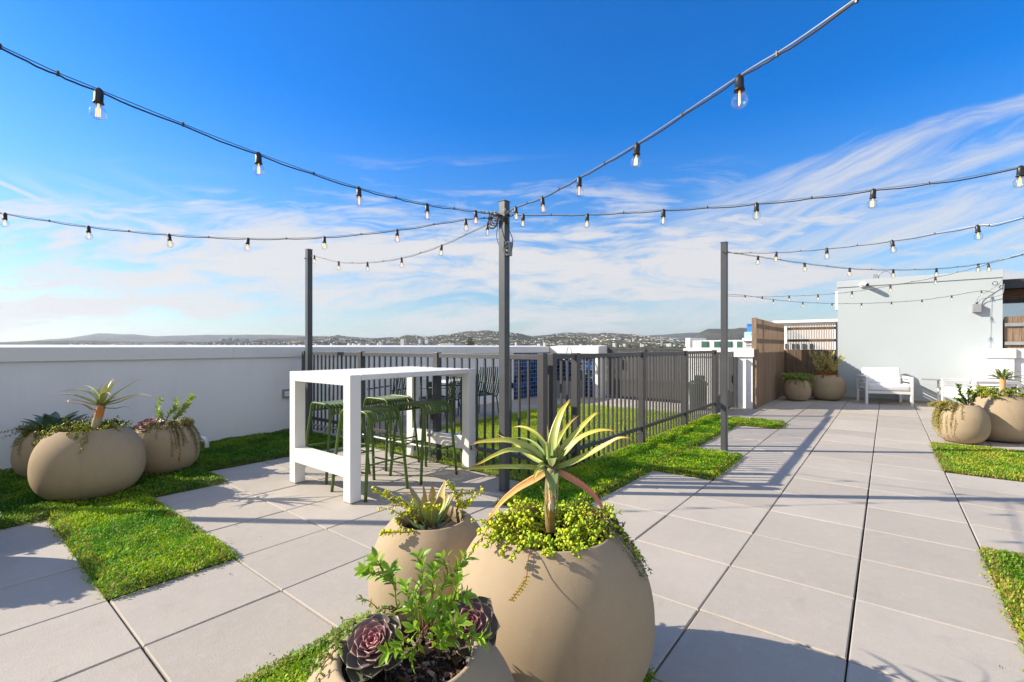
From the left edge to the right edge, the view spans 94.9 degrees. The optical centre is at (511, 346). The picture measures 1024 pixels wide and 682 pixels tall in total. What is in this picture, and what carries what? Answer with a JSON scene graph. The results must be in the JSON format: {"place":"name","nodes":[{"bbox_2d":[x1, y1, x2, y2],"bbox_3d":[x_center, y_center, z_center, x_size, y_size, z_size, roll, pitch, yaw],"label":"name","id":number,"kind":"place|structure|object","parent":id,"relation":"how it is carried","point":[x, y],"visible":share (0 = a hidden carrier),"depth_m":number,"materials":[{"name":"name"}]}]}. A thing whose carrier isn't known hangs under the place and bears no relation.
{"place":"outdoors","nodes":[
{"label":"outdoors","id":0,"kind":"place"},
{"bbox_2d":[15,333,697,341],"bbox_3d":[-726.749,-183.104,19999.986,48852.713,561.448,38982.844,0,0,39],"label":"hills","id":1,"kind":"structure","parent":0,"point":[139,338],"depth_m":13701.98,"materials":[{"name":"grey"}]},
{"bbox_2d":[0,330,729,346],"bbox_3d":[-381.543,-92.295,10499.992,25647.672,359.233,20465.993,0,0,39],"label":"hills","id":2,"kind":"structure","parent":0,"point":[516,336],"depth_m":5975.80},
{"bbox_2d":[0,386,1023,681],"bbox_3d":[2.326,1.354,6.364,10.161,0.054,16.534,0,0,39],"label":"pavement","id":3,"kind":"structure","parent":0,"point":[754,555],"depth_m":2.82,"materials":[{"name":"concrete"}]},
{"bbox_2d":[45,493,239,599],"bbox_3d":[-2.642,1.284,3.288,1.990,0.089,0.760,0,0,39],"label":"ground cover","id":4,"kind":"object","parent":3,"relation":"on","point":[108,523],"visible":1,"depth_m":3.08,"materials":[{"name":"green plant"}]},
{"bbox_2d":[0,428,342,529],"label":"ground cover","id":5,"kind":"object","parent":3,"relation":"on","point":[228,455],"visible":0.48,"depth_m":4.59,"materials":[{"name":"green plant"}]},
{"bbox_2d":[11,431,43,477],"bbox_3d":[-4.708,1.084,4.820,0.600,0.494,0.600,0,0,39],"label":"planter","id":6,"kind":"object","parent":5,"relation":"on","point":[19,464],"visible":0.23,"depth_m":4.54,"materials":[{"name":"beige stone"}]},
{"bbox_2d":[0,416,93,455],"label":"trailing sedum","id":7,"kind":"object","parent":6,"relation":"in","point":[26,433],"visible":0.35,"depth_m":4.62,"materials":[{"name":"green plant"}]},
{"bbox_2d":[15,411,88,431],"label":"agave","id":8,"kind":"object","parent":6,"relation":"on","point":[53,418],"visible":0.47,"depth_m":4.76,"materials":[{"name":"green plant"}]},
{"bbox_2d":[27,423,145,501],"bbox_3d":[-3.746,1.026,4.173,0.780,0.609,0.780,0,0,39],"label":"planter","id":9,"kind":"object","parent":5,"relation":"on","point":[106,461],"visible":0.89,"depth_m":3.90,"materials":[{"name":"beige stone"}]},
{"bbox_2d":[33,415,135,452],"bbox_3d":[-3.768,0.755,4.220,0.626,0.254,0.666,0,0,14],"label":"elephant bush","id":10,"kind":"object","parent":9,"relation":"in","point":[87,427],"visible":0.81,"depth_m":4.08,"materials":[{"name":"green plant"}]},
{"bbox_2d":[49,377,154,430],"bbox_3d":[-3.568,0.520,4.110,0.963,0.475,0.423,0,0,12],"label":"tree aloe","id":11,"kind":"object","parent":9,"relation":"in","point":[102,402],"visible":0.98,"depth_m":4.15,"materials":[{"name":"green plant"}]},
{"bbox_2d":[134,420,199,475],"bbox_3d":[-3.679,1.069,4.946,0.660,0.524,0.660,0,0,39],"label":"planter","id":12,"kind":"object","parent":5,"relation":"on","point":[160,459],"visible":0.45,"depth_m":4.73,"materials":[{"name":"beige stone"}]},
{"bbox_2d":[133,418,165,433],"bbox_3d":[-3.708,0.813,4.789,0.262,0.146,0.240,0,0,4],"label":"purple rosette","id":13,"kind":"object","parent":12,"relation":"in","point":[154,420],"visible":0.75,"depth_m":4.79,"materials":[{"name":"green plant"}]},
{"bbox_2d":[138,416,202,460],"bbox_3d":[-3.497,0.981,4.904,0.352,0.454,0.660,0,0,15],"label":"trailing sedum","id":14,"kind":"object","parent":12,"relation":"in","point":[190,421],"visible":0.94,"depth_m":4.84,"materials":[{"name":"green plant"}]},
{"bbox_2d":[155,392,195,424],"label":"leafy shrub","id":15,"kind":"object","parent":12,"relation":"on","point":[182,409],"visible":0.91,"depth_m":4.97,"materials":[{"name":"green plant"}]},
{"bbox_2d":[199,436,208,447],"bbox_3d":[-4.018,1.216,6.014,0.321,0.251,0.073,0,0,18],"label":"irrigation pipe","id":16,"kind":"object","parent":5,"relation":"on","point":[205,440],"visible":0.41,"depth_m":5.96,"materials":[{"name":"white plastic"}]},
{"bbox_2d":[304,249,312,435],"bbox_3d":[-2.882,-0.017,6.655,0.123,2.716,0.123,0,0,39],"label":"light post","id":17,"kind":"object","parent":5,"relation":"on","point":[308,320],"visible":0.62,"depth_m":6.63,"materials":[{"name":"metal"}]},
{"bbox_2d":[312,220,498,271],"bbox_3d":[-1.493,-1.083,5.479,3.576,0.406,0.066,0,0,40],"label":"string light","id":18,"kind":"object","parent":17,"relation":"hanging from","point":[401,258],"visible":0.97,"depth_m":5.26,"materials":[{"name":"black rubber"}]},
{"bbox_2d":[312,423,427,453],"bbox_3d":[-1.992,1.244,6.210,2.600,0.193,0.026,0,0,39],"label":"conduit run","id":19,"kind":"object","parent":5,"relation":"on","point":[378,437],"visible":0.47,"depth_m":5.99,"materials":[{"name":"metal"}]},
{"bbox_2d":[0,345,549,472],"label":"parapet wall","id":20,"kind":"structure","parent":3,"relation":"on","point":[236,390],"depth_m":6.28,"materials":[{"name":"white paint"}]},
{"bbox_2d":[282,389,289,397],"bbox_3d":[-3.466,0.726,7.241,0.050,0.130,0.140,0,0,39],"label":"step light","id":21,"kind":"object","parent":20,"relation":"attached to","point":[285,393],"visible":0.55,"depth_m":7.20,"materials":[{"name":"white plastic"}]},
{"bbox_2d":[305,400,370,483],"bbox_3d":[-1.820,0.949,4.870,0.517,0.766,0.498,0,0,41],"label":"bar stool","id":22,"kind":"object","parent":3,"relation":"on","point":[337,405],"visible":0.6,"depth_m":4.85,"materials":[{"name":"green metal"}]},
{"bbox_2d":[330,405,408,501],"bbox_3d":[-1.312,0.949,4.346,0.517,0.766,0.498,0,0,36],"label":"bar stool","id":23,"kind":"object","parent":3,"relation":"on","point":[374,410],"visible":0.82,"depth_m":4.31,"materials":[{"name":"green metal"}]},
{"bbox_2d":[290,366,474,504],"bbox_3d":[-1.286,0.788,4.863,1.045,1.086,1.535,0,0,39],"label":"bar table","id":24,"kind":"object","parent":3,"relation":"on","point":[346,466],"visible":0.95,"depth_m":4.53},
{"bbox_2d":[366,378,406,425],"bbox_3d":[-2.005,0.856,7.885,0.563,0.954,0.703,0,0,29],"label":"slatted chair","id":25,"kind":"object","parent":3,"relation":"on","point":[398,389],"visible":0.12,"depth_m":8.16,"materials":[{"name":"blue metal"}]},
{"bbox_2d":[361,394,419,470],"bbox_3d":[-1.404,0.949,5.344,0.517,0.766,0.498,0,0,36],"label":"bar stool","id":26,"kind":"object","parent":3,"relation":"on","point":[384,399],"visible":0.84,"depth_m":5.32,"materials":[{"name":"green metal"}]},
{"bbox_2d":[389,399,457,484],"bbox_3d":[-0.913,0.949,4.856,0.517,0.766,0.498,0,0,40],"label":"bar stool","id":27,"kind":"object","parent":3,"relation":"on","point":[421,404],"visible":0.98,"depth_m":4.83,"materials":[{"name":"green metal"}]},
{"bbox_2d":[302,351,547,486],"bbox_3d":[-1.463,0.706,5.903,4.564,1.270,0.074,0,0,39],"label":"metal fence","id":28,"kind":"object","parent":3,"relation":"on","point":[542,392],"visible":0.6,"depth_m":5.37,"materials":[{"name":"grey metal"}]},
{"bbox_2d":[425,405,433,462],"bbox_3d":[-0.942,1.001,5.378,0.120,0.660,0.070,0,0,39],"label":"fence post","id":29,"kind":"object","parent":28,"relation":"attached to","point":[429,434],"visible":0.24,"depth_m":5.37,"materials":[{"name":"metal"}]},
{"bbox_2d":[419,376,459,419],"bbox_3d":[-1.243,0.856,8.142,0.703,0.954,0.563,0,0,24],"label":"slatted chair","id":30,"kind":"object","parent":3,"relation":"on","point":[443,397],"visible":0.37,"depth_m":8.01,"materials":[{"name":"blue metal"}]},
{"bbox_2d":[235,610,657,681],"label":"ground cover","id":31,"kind":"object","parent":3,"relation":"on","point":[284,662],"visible":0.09,"depth_m":1.91,"materials":[{"name":"green plant"}]},
{"bbox_2d":[307,608,514,681],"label":"planter","id":32,"kind":"object","parent":31,"relation":"on","point":[483,665],"visible":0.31,"depth_m":1.22,"materials":[{"name":"beige stone"}]},
{"bbox_2d":[302,594,423,681],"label":"trailing sedum","id":33,"kind":"object","parent":32,"relation":"in","point":[338,640],"visible":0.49,"depth_m":1.25,"materials":[{"name":"green plant"}]},
{"bbox_2d":[340,612,403,681],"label":"purple rosette","id":34,"kind":"object","parent":32,"relation":"in","point":[361,652],"visible":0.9,"depth_m":1.20,"materials":[{"name":"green plant"}]},
{"bbox_2d":[342,623,470,681],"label":"bark mulch","id":35,"kind":"object","parent":32,"relation":"on","point":[450,674],"visible":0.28,"depth_m":1.23,"materials":[{"name":"black wood"}]},
{"bbox_2d":[354,547,492,672],"bbox_3d":[-0.205,0.675,1.227,0.329,0.299,0.293,0,0,39],"label":"leafy shrub","id":36,"kind":"object","parent":35,"relation":"on","point":[450,629],"visible":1,"depth_m":1.22,"materials":[{"name":"green plant"}]},
{"bbox_2d":[441,589,499,659],"bbox_3d":[-0.117,0.788,1.329,0.142,0.130,0.155,0,0,39],"label":"purple rosette","id":37,"kind":"object","parent":32,"relation":"in","point":[481,615],"visible":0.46,"depth_m":1.32,"materials":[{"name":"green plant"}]},
{"bbox_2d":[368,506,480,613],"bbox_3d":[-0.378,1.065,2.206,0.570,0.531,0.570,0,0,39],"label":"planter","id":38,"kind":"object","parent":31,"relation":"on","point":[450,535],"visible":0.41,"depth_m":2.01,"materials":[{"name":"beige stone"}]},
{"bbox_2d":[385,481,456,529],"bbox_3d":[-0.424,0.759,2.236,0.329,0.226,0.220,0,0,0],"label":"agave","id":39,"kind":"object","parent":38,"relation":"on","point":[427,517],"visible":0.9,"depth_m":2.22,"materials":[{"name":"green plant"}]},
{"bbox_2d":[371,479,483,536],"bbox_3d":[-0.377,0.752,2.137,0.528,0.230,0.216,0,0,-14],"label":"elephant bush","id":40,"kind":"object","parent":38,"relation":"on","point":[383,532],"visible":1,"depth_m":2.13,"materials":[{"name":"green plant"}]},
{"bbox_2d":[456,505,654,681],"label":"planter","id":41,"kind":"object","parent":31,"relation":"on","point":[567,616],"visible":0.68,"depth_m":1.55,"materials":[{"name":"beige stone"}]},
{"bbox_2d":[508,547,541,601],"bbox_3d":[0.065,0.756,1.577,0.047,0.099,0.244,0,0,28],"label":"hanging stem","id":42,"kind":"object","parent":41,"relation":"hanging from","point":[524,581],"visible":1,"depth_m":1.50,"materials":[{"name":"green plant"}]},
{"bbox_2d":[455,399,627,532],"bbox_3d":[0.109,0.477,1.924,0.653,0.514,0.494,0,0,-3],"label":"tree aloe","id":43,"kind":"object","parent":41,"relation":"in","point":[550,453],"visible":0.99,"depth_m":1.85,"materials":[{"name":"green plant"}]},
{"bbox_2d":[468,492,641,562],"bbox_3d":[0.144,0.680,1.883,0.637,0.251,0.578,0,0,-30],"label":"elephant bush","id":44,"kind":"object","parent":41,"relation":"in","point":[586,529],"visible":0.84,"depth_m":1.80,"materials":[{"name":"green plant"}]},
{"bbox_2d":[581,503,652,579],"bbox_3d":[0.423,0.810,1.930,0.253,0.286,0.495,0,0,-3],"label":"trailing sedum","id":45,"kind":"object","parent":41,"relation":"in","point":[614,521],"visible":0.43,"depth_m":1.81,"materials":[{"name":"green plant"}]},
{"bbox_2d":[423,378,475,421],"bbox_3d":[-1.125,0.973,8.691,0.700,0.715,0.760,0,0,39],"label":"table","id":46,"kind":"object","parent":3,"relation":"on","point":[443,381],"visible":0.28,"depth_m":8.59,"materials":[{"name":"white metal"}]},
{"bbox_2d":[457,367,498,418],"bbox_3d":[-0.627,0.856,8.913,0.563,0.954,0.703,0,0,-41],"label":"slatted chair","id":47,"kind":"object","parent":3,"relation":"on","point":[480,392],"visible":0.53,"depth_m":8.73,"materials":[{"name":"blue metal"}]},
{"bbox_2d":[481,200,513,493],"bbox_3d":[-0.109,0.005,4.288,0.306,2.671,0.210,0,0,20],"label":"light post","id":48,"kind":"object","parent":3,"relation":"on","point":[505,244],"visible":0.86,"depth_m":4.29,"materials":[{"name":"metal"}]},
{"bbox_2d":[0,212,498,249],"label":"string light","id":49,"kind":"object","parent":48,"relation":"hanging from","point":[88,227],"visible":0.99,"depth_m":4.05,"materials":[{"name":"black plastic"}]},
{"bbox_2d":[0,43,500,222],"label":"string light","id":50,"kind":"object","parent":48,"relation":"hanging from","point":[99,94],"visible":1,"depth_m":2.07,"materials":[{"name":"black plastic"}]},
{"bbox_2d":[505,0,858,218],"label":"string light","id":51,"kind":"object","parent":48,"relation":"hanging from","point":[738,81],"visible":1,"depth_m":1.66,"materials":[{"name":"metal"}]},
{"bbox_2d":[507,165,1023,225],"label":"string light","id":52,"kind":"object","parent":48,"relation":"hanging from","point":[1020,172],"visible":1,"depth_m":3.02,"materials":[{"name":"metal"}]},
{"bbox_2d":[362,402,710,483],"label":"artificial turf","id":53,"kind":"structure","parent":3,"relation":"on","point":[488,421],"depth_m":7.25,"materials":[{"name":"green plant"}]},
{"bbox_2d":[50,419,1022,681],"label":"bed edging","id":54,"kind":"object","parent":3,"relation":"on","point":[508,499],"visible":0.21,"depth_m":3.00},
{"bbox_2d":[550,345,606,397],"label":"tiled end wall","id":55,"kind":"structure","parent":3,"relation":"on","point":[593,349],"depth_m":12.28,"materials":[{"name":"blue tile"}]},
{"bbox_2d":[547,350,716,471],"bbox_3d":[2.136,0.706,6.814,0.074,1.270,5.657,0,0,39],"label":"metal fence","id":56,"kind":"object","parent":3,"relation":"on","point":[685,411],"visible":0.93,"depth_m":6.19,"materials":[{"name":"grey metal"}]},
{"bbox_2d":[494,413,786,507],"bbox_3d":[2.284,1.280,6.003,1.420,0.099,6.300,0,0,39],"label":"ground cover","id":57,"kind":"object","parent":3,"relation":"on","point":[690,437],"visible":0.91,"depth_m":5.22,"materials":[{"name":"green plant"}]},
{"bbox_2d":[691,375,707,409],"bbox_3d":[3.919,0.971,9.898,0.380,0.720,0.380,0,0,39],"label":"waste bin","id":58,"kind":"object","parent":3,"relation":"on","point":[697,392],"visible":0.32,"depth_m":9.76,"materials":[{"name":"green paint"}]},
{"bbox_2d":[683,348,753,408],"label":"parapet wall","id":59,"kind":"structure","parent":3,"relation":"on","point":[745,356],"depth_m":10.11,"materials":[{"name":"white paint"}]},
{"bbox_2d":[608,347,685,399],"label":"perforated gate","id":60,"kind":"structure","parent":59,"relation":"attached to","point":[623,350],"depth_m":11.76,"materials":[{"name":"grey metal"}]},
{"bbox_2d":[720,241,729,451],"bbox_3d":[2.718,0.005,6.002,0.123,2.671,0.123,0,0,39],"label":"light post","id":61,"kind":"object","parent":3,"relation":"on","point":[724,346],"visible":0.88,"depth_m":5.98,"materials":[{"name":"metal"}]},
{"bbox_2d":[727,216,1023,260],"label":"string light","id":62,"kind":"object","parent":61,"relation":"hanging from","point":[976,227],"visible":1,"depth_m":4.09,"materials":[{"name":"metal"}]},
{"bbox_2d":[730,252,1023,275],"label":"string light","id":63,"kind":"object","parent":61,"relation":"hanging from","point":[893,270],"visible":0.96,"depth_m":6.24,"materials":[{"name":"black rubber"}]},
{"bbox_2d":[717,351,733,413],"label":"metal gate","id":64,"kind":"structure","parent":3,"relation":"on","point":[731,379],"depth_m":9.82,"materials":[{"name":"grey metal"}]},
{"bbox_2d":[734,357,737,407],"bbox_3d":[4.796,0.786,10.184,0.165,1.090,0.070,0,0,39],"label":"gate post","id":65,"kind":"object","parent":3,"relation":"on","point":[735,382],"visible":0.45,"depth_m":10.13,"materials":[{"name":"metal"}]},
{"bbox_2d":[752,318,783,408],"bbox_3d":[6.238,0.361,11.393,0.140,1.940,3.550,0,0,39],"label":"slat screen","id":66,"kind":"object","parent":3,"relation":"on","point":[768,348],"visible":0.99,"depth_m":10.93,"materials":[{"name":"wood"}]},
{"bbox_2d":[783,379,811,400],"bbox_3d":[6.984,1.063,11.508,0.600,0.535,0.600,0,0,39],"label":"planter","id":67,"kind":"object","parent":3,"relation":"on","point":[792,391],"visible":0.92,"depth_m":11.29,"materials":[{"name":"beige concrete"}]},
{"bbox_2d":[776,372,816,387],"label":"trailing fern","id":68,"kind":"object","parent":67,"relation":"in","point":[799,376],"visible":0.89,"depth_m":11.37,"materials":[{"name":"green plant"}]},
{"bbox_2d":[784,350,835,381],"bbox_3d":[8.056,0.711,12.630,1.300,1.240,0.030,0,0,39],"label":"timber backing fence","id":69,"kind":"object","parent":3,"relation":"on","point":[785,361],"visible":0.28,"depth_m":12.75,"materials":[{"name":"brown wood"}]},
{"bbox_2d":[787,322,837,395],"bbox_3d":[7.920,0.356,12.415,1.135,1.950,0.105,0,0,39],"label":"slat screen","id":70,"kind":"object","parent":3,"relation":"on","point":[808,340],"visible":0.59,"depth_m":12.46,"materials":[{"name":"wood"}]},
{"bbox_2d":[810,374,845,400],"bbox_3d":[7.826,1.016,11.668,0.770,0.629,0.770,0,0,39],"label":"planter","id":71,"kind":"object","parent":3,"relation":"on","point":[829,388],"visible":0.83,"depth_m":11.39,"materials":[{"name":"beige stone"}]},
{"bbox_2d":[812,370,839,376],"bbox_3d":[7.797,0.699,11.672,0.601,0.203,0.623,0,0,39],"label":"orange sedum","id":72,"kind":"object","parent":71,"relation":"in","point":[827,374],"visible":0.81,"depth_m":11.53,"materials":[{"name":"green plant"}]},
{"bbox_2d":[808,351,844,374],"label":"leafy shrub","id":73,"kind":"object","parent":71,"relation":"in","point":[827,368],"visible":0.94,"depth_m":11.64,"materials":[{"name":"green plant"}]},
{"bbox_2d":[856,367,913,405],"bbox_3d":[8.699,0.919,10.997,0.880,0.824,0.800,0,0,24],"label":"lounge chair","id":74,"kind":"object","parent":3,"relation":"on","point":[877,380],"visible":1,"depth_m":10.99,"materials":[{"name":"white fabric"}]},
{"bbox_2d":[835,269,1003,403],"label":"stair building","id":75,"kind":"structure","parent":3,"relation":"on","point":[939,337],"depth_m":10.97,"materials":[{"name":"white paint"}]},
{"bbox_2d":[972,278,1004,311],"bbox_3d":[10.378,-1.105,10.236,0.496,0.712,0.105,0,0,39],"label":"junction box","id":76,"kind":"object","parent":75,"relation":"attached to","point":[976,307],"visible":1,"depth_m":10.29,"materials":[{"name":"grey metal"}]},
{"bbox_2d":[1003,278,1023,347],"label":"canopy building","id":77,"kind":"structure","parent":75,"relation":"attached to","point":[1013,299],"depth_m":10.47,"materials":[{"name":"wood"}]},
{"bbox_2d":[921,378,940,400],"bbox_3d":[9.494,1.036,10.503,0.500,0.590,0.400,0,0,39],"label":"side table","id":78,"kind":"object","parent":3,"relation":"on","point":[938,389],"visible":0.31,"depth_m":10.47,"materials":[{"name":"grey metal"}]},
{"bbox_2d":[934,403,990,443],"bbox_3d":[6.235,1.066,6.515,0.580,0.530,0.580,0,0,39],"label":"planter","id":79,"kind":"object","parent":3,"relation":"on","point":[973,426],"visible":0.87,"depth_m":6.31,"materials":[{"name":"beige concrete"}]},
{"bbox_2d":[927,400,963,438],"bbox_3d":[6.035,1.046,6.566,0.300,0.599,0.534,0,0,18],"label":"trailing sedum","id":80,"kind":"object","parent":79,"relation":"in","point":[939,405],"visible":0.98,"depth_m":6.52,"materials":[{"name":"green plant"}]},
{"bbox_2d":[953,383,983,404],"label":"leafy shrub","id":81,"kind":"object","parent":79,"relation":"in","point":[971,401],"visible":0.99,"depth_m":6.50,"materials":[{"name":"green plant"}]},
{"bbox_2d":[929,441,1023,481],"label":"ground cover","id":82,"kind":"object","parent":3,"relation":"on","point":[1002,462],"visible":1,"depth_m":5.34,"materials":[{"name":"green plant"}]},
{"bbox_2d":[941,370,1020,400],"bbox_3d":[9.661,0.919,9.716,0.800,0.824,0.880,0,0,7],"label":"lounge chair","id":83,"kind":"object","parent":3,"relation":"on","point":[949,391],"visible":0.51,"depth_m":9.84,"materials":[{"name":"white fabric"}]},
{"bbox_2d":[967,393,1023,442],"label":"planter","id":84,"kind":"object","parent":3,"relation":"on","point":[1006,415],"visible":0.62,"depth_m":6.37,"materials":[{"name":"beige concrete"}]},
{"bbox_2d":[963,384,1023,401],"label":"elephant bush","id":85,"kind":"object","parent":84,"relation":"in","point":[991,392],"visible":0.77,"depth_m":6.59,"materials":[{"name":"green plant"}]},
{"bbox_2d":[972,368,1023,396],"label":"tree aloe","id":86,"kind":"object","parent":84,"relation":"in","point":[1002,377],"visible":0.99,"depth_m":6.57,"materials":[{"name":"green plant"}]},
{"bbox_2d":[977,546,1023,671],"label":"ground cover","id":87,"kind":"object","parent":3,"relation":"on","point":[1007,569],"visible":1,"depth_m":2.63,"materials":[{"name":"green plant"}]},
{"bbox_2d":[980,348,1023,394],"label":"parapet wall","id":88,"kind":"structure","parent":3,"relation":"on","point":[1010,359],"depth_m":9.63,"materials":[{"name":"white paint"}]},
{"bbox_2d":[1004,316,1023,348],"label":"timber fence","id":89,"kind":"object","parent":3,"relation":"on","point":[1013,331],"visible":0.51,"depth_m":10.07,"materials":[{"name":"brown wood"}]},
{"bbox_3d":[4.809,0.033,10.612,0.123,2.616,0.123,0,0,39],"label":"light post","id":90,"kind":"object","parent":3,"relation":"on","visible":0},
{"bbox_2d":[735,290,993,307],"bbox_3d":[7.655,-1.031,10.408,5.664,0.379,0.066,0,0,4],"label":"string light","id":91,"kind":"object","parent":90,"relation":"hanging from","point":[869,303],"visible":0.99,"depth_m":10.39,"materials":[{"name":"black rubber"}]},
{"bbox_2d":[731,253,1022,300],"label":"string light","id":92,"kind":"object","parent":90,"relation":"hanging from","point":[935,277],"visible":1,"depth_m":7.36,"materials":[{"name":"metal"}]},
{"bbox_2d":[0,0,1023,341],"label":"sky","id":93,"kind":"structure","parent":0,"point":[471,105],"materials":[{"name":"blue"}]},
{"bbox_2d":[557,347,581,398],"bbox_3d":[1.440,0.670,12.203,0.650,1.322,0.490,0,0,39],"label":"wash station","id":94,"kind":"object","parent":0,"point":[558,387],"visible":0.47,"depth_m":12.06,"materials":[{"name":"grey metal"}]},
{"bbox_2d":[557,351,677,385],"bbox_3d":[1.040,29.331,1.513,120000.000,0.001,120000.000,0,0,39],"label":"ground","id":95,"kind":"structure","parent":0,"point":[619,365],"depth_m":715.90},
{"bbox_2d":[67,331,736,351],"bbox_3d":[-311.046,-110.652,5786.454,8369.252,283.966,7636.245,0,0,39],"label":"city houses","id":96,"kind":"structure","parent":95,"relation":"on","point":[633,339],"depth_m":5365.66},
{"bbox_2d":[173,334,740,351],"bbox_3d":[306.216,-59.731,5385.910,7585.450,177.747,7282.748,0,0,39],"label":"city trees","id":97,"kind":"object","parent":95,"relation":"on","point":[589,339],"visible":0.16,"depth_m":4770.49,"materials":[{"name":"green plant"}]},
{"bbox_2d":[685,338,751,347],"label":"apartment building","id":98,"kind":"structure","parent":0,"point":[705,343],"depth_m":42.36,"materials":[{"name":"white paint"}]},
{"bbox_2d":[701,341,708,347],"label":"window","id":99,"kind":"structure","parent":98,"relation":"in","point":[704,344],"depth_m":42.73,"materials":[{"name":"teal glass"}]},
{"bbox_2d":[714,341,720,347],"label":"window","id":100,"kind":"structure","parent":98,"relation":"in","point":[717,344],"depth_m":42.03,"materials":[{"name":"teal glass"}]},
{"bbox_2d":[747,324,751,337],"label":"billboard","id":101,"kind":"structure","parent":98,"relation":"on","point":[749,330],"depth_m":51.00,"materials":[{"name":"blue paint"}]},
{"bbox_2d":[691,328,746,339],"bbox_3d":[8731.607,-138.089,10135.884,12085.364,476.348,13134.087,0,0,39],"label":"hills","id":102,"kind":"structure","parent":0,"point":[715,334],"depth_m":8582.61,"materials":[{"name":"grey"}]},
{"bbox_2d":[772,319,837,349],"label":"white building","id":103,"kind":"structure","parent":0,"point":[785,323],"depth_m":21.88,"materials":[{"name":"paint"}]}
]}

